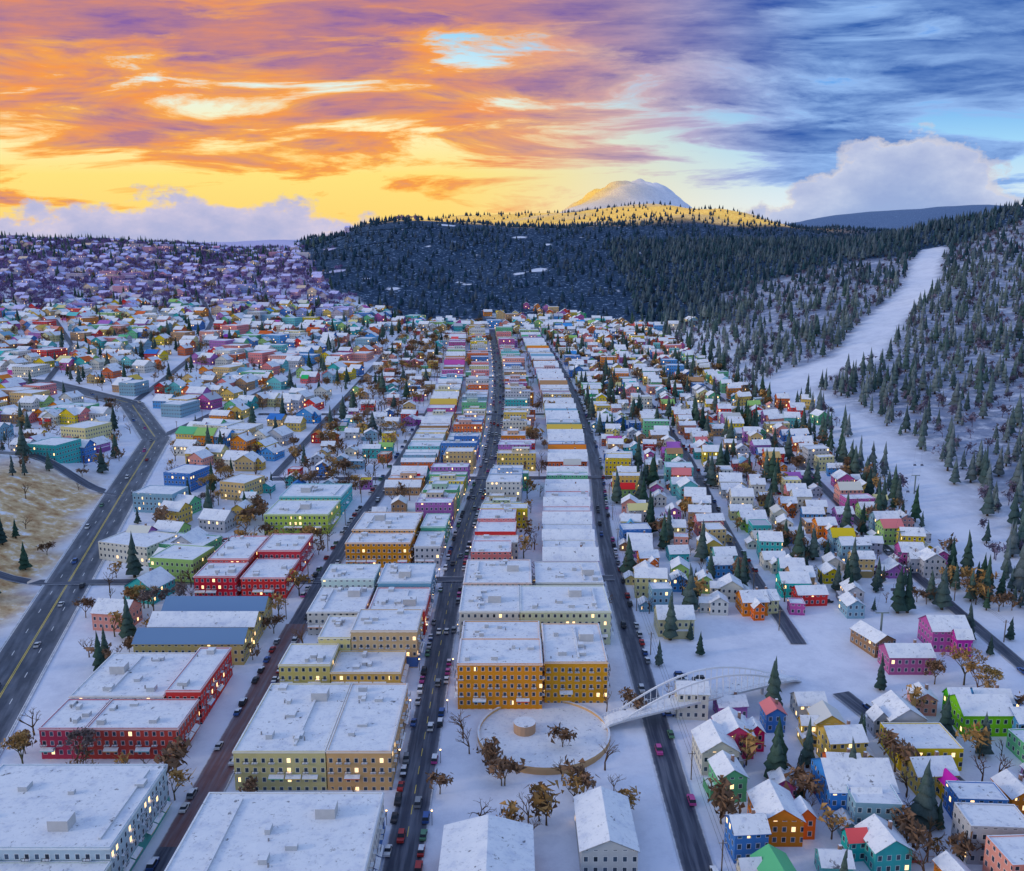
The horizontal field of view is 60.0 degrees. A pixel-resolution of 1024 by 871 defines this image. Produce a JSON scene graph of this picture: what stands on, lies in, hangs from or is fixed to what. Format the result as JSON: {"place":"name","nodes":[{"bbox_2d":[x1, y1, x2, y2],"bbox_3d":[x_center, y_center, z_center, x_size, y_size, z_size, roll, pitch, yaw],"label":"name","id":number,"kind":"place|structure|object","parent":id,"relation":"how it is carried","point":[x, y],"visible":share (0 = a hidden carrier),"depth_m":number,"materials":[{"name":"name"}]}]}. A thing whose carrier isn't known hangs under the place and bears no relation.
{"place":"outdoors","nodes":[
{"label":"outdoors","id":0,"kind":"place"},
{"bbox_2d":[0,179,1023,870],"bbox_3d":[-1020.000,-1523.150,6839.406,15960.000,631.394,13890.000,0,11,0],"label":"snowy ground","id":1,"kind":"structure","parent":0,"point":[56,507],"depth_m":499.01,"materials":[{"name":"white snow"}]},
{"bbox_2d":[1,231,336,264],"bbox_3d":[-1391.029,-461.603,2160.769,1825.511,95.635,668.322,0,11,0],"label":"crest conifers","id":2,"kind":"object","parent":1,"relation":"on","point":[63,246],"visible":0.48,"depth_m":2099.75,"materials":[{"name":"green plant"}]},
{"bbox_2d":[0,214,420,312],"bbox_3d":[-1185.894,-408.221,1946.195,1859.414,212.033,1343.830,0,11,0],"label":"hillside bare trees","id":3,"kind":"object","parent":1,"relation":"on","point":[45,282],"visible":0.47,"depth_m":1668.79,"materials":[{"name":"brown plant"}]},
{"bbox_2d":[1,462,1003,763],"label":"bare trees","id":4,"kind":"object","parent":1,"relation":"on","point":[143,594],"visible":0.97,"depth_m":308.34,"materials":[{"name":"brown plant"}]},
{"bbox_2d":[0,226,1023,870],"bbox_3d":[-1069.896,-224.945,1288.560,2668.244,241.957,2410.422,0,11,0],"label":"town buildings","id":5,"kind":"structure","parent":1,"relation":"on","point":[332,712],"depth_m":366.29,"materials":[{"name":"paint"}]},
{"bbox_2d":[0,238,1023,870],"bbox_3d":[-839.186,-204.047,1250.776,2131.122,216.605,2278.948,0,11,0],"label":"bare trees","id":6,"kind":"object","parent":1,"relation":"on","point":[724,798],"visible":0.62,"depth_m":422.01,"materials":[{"name":"brown plant"}]},
{"bbox_2d":[0,235,1023,870],"bbox_3d":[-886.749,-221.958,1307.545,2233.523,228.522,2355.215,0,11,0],"label":"town conifers","id":7,"kind":"object","parent":1,"relation":"on","point":[924,805],"visible":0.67,"depth_m":496.27,"materials":[{"name":"green plant"}]},
{"bbox_2d":[0,334,1023,870],"bbox_3d":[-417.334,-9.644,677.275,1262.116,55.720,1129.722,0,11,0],"label":"cars","id":8,"kind":"object","parent":1,"relation":"on","point":[152,862],"visible":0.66,"depth_m":326.06,"materials":[{"name":"paint"}]},
{"bbox_2d":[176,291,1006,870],"bbox_3d":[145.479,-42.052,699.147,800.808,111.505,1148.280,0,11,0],"label":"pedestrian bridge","id":9,"kind":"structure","parent":1,"relation":"on","point":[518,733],"depth_m":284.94,"materials":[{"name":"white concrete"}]},
{"bbox_2d":[297,200,1022,320],"bbox_3d":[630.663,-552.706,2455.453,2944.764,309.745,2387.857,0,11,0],"label":"forest","id":10,"kind":"object","parent":1,"relation":"on","point":[377,221],"visible":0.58,"depth_m":1974.32,"materials":[{"name":"green plant"}]},
{"bbox_2d":[602,198,1023,321],"bbox_3d":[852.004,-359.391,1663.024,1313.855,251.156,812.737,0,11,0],"label":"ski hill trees","id":11,"kind":"object","parent":1,"relation":"on","point":[841,247],"visible":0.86,"depth_m":1562.68,"materials":[{"name":"green plant"}]},
{"bbox_2d":[661,247,1023,591],"bbox_3d":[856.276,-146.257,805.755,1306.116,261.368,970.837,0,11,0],"label":"evergreen trees","id":12,"kind":"object","parent":1,"relation":"on","point":[982,462],"visible":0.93,"depth_m":880.25,"materials":[{"name":"green plant"}]},
{"bbox_2d":[666,219,1023,559],"bbox_3d":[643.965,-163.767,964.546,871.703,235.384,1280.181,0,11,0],"label":"conifer trees","id":13,"kind":"object","parent":1,"relation":"on","point":[971,418],"visible":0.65,"depth_m":894.03,"materials":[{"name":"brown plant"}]},
{"bbox_2d":[0,227,1023,870],"bbox_3d":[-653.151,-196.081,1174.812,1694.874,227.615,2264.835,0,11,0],"label":"roads","id":14,"kind":"structure","parent":0,"point":[216,775],"depth_m":353.46,"materials":[{"name":"grey asphalt"}]},
{"bbox_2d":[0,349,498,836],"bbox_3d":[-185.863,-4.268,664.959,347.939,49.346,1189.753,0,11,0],"label":"road markings","id":15,"kind":"object","parent":14,"relation":"on","point":[97,569],"visible":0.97,"depth_m":388.37,"materials":[{"name":"white paint"}]},
{"bbox_2d":[0,0,1023,241],"label":"sky","id":16,"kind":"structure","parent":0,"point":[182,120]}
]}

